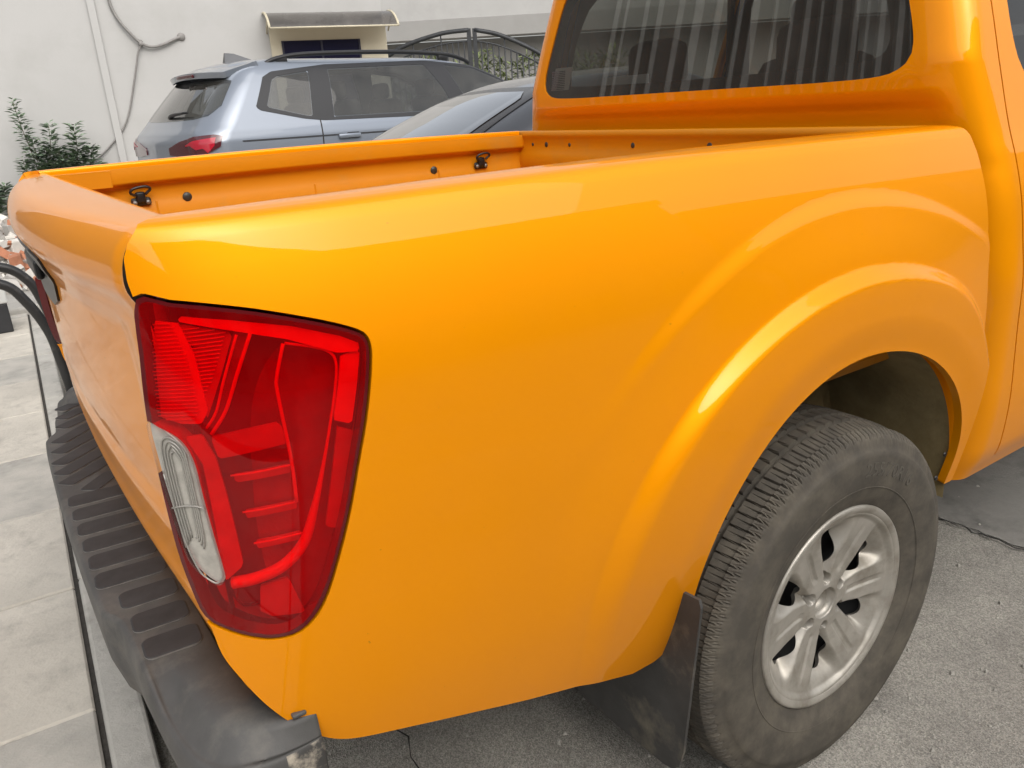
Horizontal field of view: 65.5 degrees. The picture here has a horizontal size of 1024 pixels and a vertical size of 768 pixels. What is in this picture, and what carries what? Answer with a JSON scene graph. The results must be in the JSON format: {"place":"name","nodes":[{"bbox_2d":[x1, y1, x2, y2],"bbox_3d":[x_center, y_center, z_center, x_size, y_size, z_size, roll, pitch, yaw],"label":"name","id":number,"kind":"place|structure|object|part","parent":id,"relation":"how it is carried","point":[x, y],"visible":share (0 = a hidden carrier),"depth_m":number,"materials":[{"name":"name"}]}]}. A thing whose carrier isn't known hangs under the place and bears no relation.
{"place":"outdoors","nodes":[
{"label":"outdoors","id":0,"kind":"place"},
{"bbox_2d":[0,290,13,333],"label":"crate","id":1,"kind":"object","parent":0,"point":[6,325],"visible":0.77,"depth_m":5.38,"materials":[{"name":"grey plastic"}]},
{"bbox_2d":[3,258,41,315],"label":"yard","id":2,"kind":"structure","parent":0,"point":[15,306],"depth_m":6.04,"materials":[{"name":"concrete"}]},
{"bbox_2d":[0,181,12,216],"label":"shrub","id":3,"kind":"object","parent":2,"relation":"on","point":[3,195],"visible":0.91,"depth_m":11.45,"materials":[{"name":"green plant"}]},
{"bbox_2d":[0,214,35,294],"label":"rubble","id":4,"kind":"object","parent":2,"relation":"on","point":[18,260],"visible":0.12,"depth_m":7.59,"materials":[{"name":"brick"}]},
{"bbox_2d":[0,238,24,260],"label":"concrete block","id":5,"kind":"object","parent":4,"relation":"on","point":[16,246],"depth_m":7.73,"materials":[{"name":"white concrete"}]},
{"bbox_2d":[4,97,77,174],"bbox_3d":[-6.707,-3.249,11.468,0.866,1.678,0.522,-12,21,-24],"label":"shrub","id":6,"kind":"object","parent":2,"relation":"on","point":[40,155],"visible":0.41,"depth_m":11.33,"materials":[{"name":"green plant"}]},
{"bbox_2d":[42,121,106,169],"bbox_3d":[-6.375,-3.143,11.647,0.938,1.319,0.573,-16,23,-31],"label":"shrub","id":7,"kind":"object","parent":2,"relation":"on","point":[75,154],"visible":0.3,"depth_m":11.52,"materials":[{"name":"green plant"}]},
{"bbox_2d":[134,50,504,159],"bbox_3d":[-1.405,-2.955,9.511,5.589,1.860,2.025,-20,25,-39],"label":"parked suv","id":8,"kind":"object","parent":2,"relation":"on","point":[232,102],"visible":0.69,"depth_m":7.82,"materials":[{"name":"silver metal"}]},
{"label":"rear window","id":9,"kind":"part","parent":8,"relation":"part of","materials":[{"name":"grey glass"}]},
{"bbox_3d":[-2.953,-2.683,7.527,0.809,0.362,0.350,13,25,39],"label":"rear window","id":10,"kind":"part","parent":8,"relation":"part of","materials":[{"name":"grey glass"}]},
{"bbox_3d":[-2.142,-2.780,7.654,0.563,0.433,0.195,-20,25,-39],"label":"window","id":11,"kind":"part","parent":8,"relation":"part of","materials":[{"name":"grey glass"}]},
{"bbox_3d":[-1.296,-3.109,8.405,1.552,0.501,0.239,-20,25,-39],"label":"window","id":12,"kind":"part","parent":8,"relation":"part of","materials":[{"name":"grey glass"}]},
{"bbox_3d":[-0.273,-3.473,9.289,1.156,0.503,0.234,-20,25,-39],"label":"window","id":13,"kind":"part","parent":8,"relation":"part of","materials":[{"name":"grey glass"}]},
{"bbox_2d":[388,28,540,80],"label":"iron gate","id":14,"kind":"structure","parent":2,"relation":"on","point":[475,31],"depth_m":16.73,"materials":[{"name":"black metal"}]},
{"bbox_2d":[410,48,539,80],"bbox_3d":[-0.269,-6.537,18.580,6.141,2.584,1.393,-4,19,-1],"label":"hedge","id":15,"kind":"object","parent":2,"relation":"on","point":[503,74],"visible":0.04,"depth_m":18.13,"materials":[{"name":"green plant"}]},
{"bbox_2d":[0,313,111,767],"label":"pavement","id":16,"kind":"structure","parent":0,"point":[51,714],"depth_m":2.26,"materials":[{"name":"grey concrete"}]},
{"bbox_2d":[55,361,1023,767],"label":"road","id":17,"kind":"structure","parent":0,"point":[961,709],"depth_m":1.85,"materials":[{"name":"grey asphalt"}]},
{"bbox_2d":[0,262,44,314],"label":"hose","id":18,"kind":"object","parent":17,"relation":"on","point":[27,280],"visible":0.23,"depth_m":4.00,"materials":[{"name":"black rubber"}]},
{"bbox_2d":[0,279,72,391],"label":"hose","id":19,"kind":"object","parent":17,"relation":"on","point":[23,299],"visible":0.49,"depth_m":3.92,"materials":[{"name":"black rubber"}]},
{"bbox_2d":[29,312,160,767],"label":"kerb","id":20,"kind":"structure","parent":17,"relation":"on","point":[130,740],"depth_m":1.90,"materials":[{"name":"concrete"}]},
{"bbox_2d":[397,730,418,767],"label":"road crack","id":21,"kind":"object","parent":17,"relation":"on","point":[409,747],"visible":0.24,"depth_m":1.81,"materials":[{"name":"black asphalt"}]},
{"bbox_2d":[372,76,535,139],"bbox_3d":[0.123,-1.130,4.985,4.600,1.545,2.100,-16,23,-31],"label":"parked car","id":22,"kind":"object","parent":17,"relation":"on","point":[504,106],"visible":0.13,"depth_m":4.38,"materials":[{"name":"grey paint"}]},
{"bbox_2d":[7,0,1023,767],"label":"pickup truck","id":23,"kind":"object","parent":17,"relation":"on","point":[653,382],"visible":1,"depth_m":1.22,"materials":[{"name":"orange paint"}]},
{"label":"rear window","id":24,"kind":"part","parent":23,"relation":"part of","materials":[{"name":"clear glass"}]},
{"bbox_3d":[0.670,-0.903,1.913,0.054,0.368,0.664,-16,23,-31],"label":"rear window","id":25,"kind":"part","parent":23,"relation":"part of","materials":[{"name":"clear glass"}]},
{"bbox_3d":[1.387,-0.545,1.992,0.896,1.270,0.267,-16,23,-31],"label":"rear door","id":26,"kind":"part","parent":23,"relation":"part of","materials":[{"name":"orange paint"}]},
{"bbox_2d":[328,485,1023,767],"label":"grit","id":27,"kind":"object","parent":17,"relation":"on","point":[559,741],"visible":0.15,"depth_m":1.86,"materials":[{"name":"grey gravel"}]},
{"bbox_2d":[938,517,1023,549],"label":"road crack","id":28,"kind":"object","parent":17,"relation":"on","point":[983,534],"visible":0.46,"depth_m":2.50,"materials":[{"name":"black asphalt"}]},
{"bbox_2d":[937,446,1023,546],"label":"pavement","id":29,"kind":"structure","parent":0,"point":[993,504],"depth_m":2.71,"materials":[{"name":"concrete"}]},
{"label":"ground","id":30,"kind":"structure","parent":0,"visible":0},
{"bbox_2d":[0,0,399,215],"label":"white building","id":31,"kind":"structure","parent":30,"relation":"on","point":[68,61],"depth_m":11.91,"materials":[{"name":"white paint"}]},
{"bbox_2d":[89,46,140,163],"bbox_3d":[-6.385,-3.780,11.874,2.068,2.347,0.095,-11,21,-21],"label":"cable","id":32,"kind":"object","parent":31,"relation":"attached to","point":[111,144],"visible":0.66,"depth_m":12.01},
{"bbox_2d":[107,0,179,47],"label":"cable","id":33,"kind":"object","parent":31,"relation":"attached to","point":[133,36],"visible":1,"depth_m":11.77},
{"bbox_2d":[177,33,184,40],"bbox_3d":[-4.998,-5.246,12.031,0.120,0.120,0.030,-11,21,-20],"label":"cable sleeve","id":34,"kind":"object","parent":31,"relation":"attached to","point":[182,36],"visible":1,"depth_m":12.02,"materials":[{"name":"white plastic"}]},
{"bbox_2d":[281,39,361,58],"bbox_3d":[-3.027,-5.056,12.896,1.250,0.950,0.065,-11,21,-20],"label":"window","id":35,"kind":"structure","parent":31,"relation":"in","point":[334,44],"depth_m":12.76,"materials":[{"name":"glass"}]},
{"bbox_2d":[380,0,552,79],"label":"grey building","id":36,"kind":"structure","parent":30,"relation":"on","point":[525,19],"depth_m":24.90,"materials":[{"name":"concrete"}]}
]}

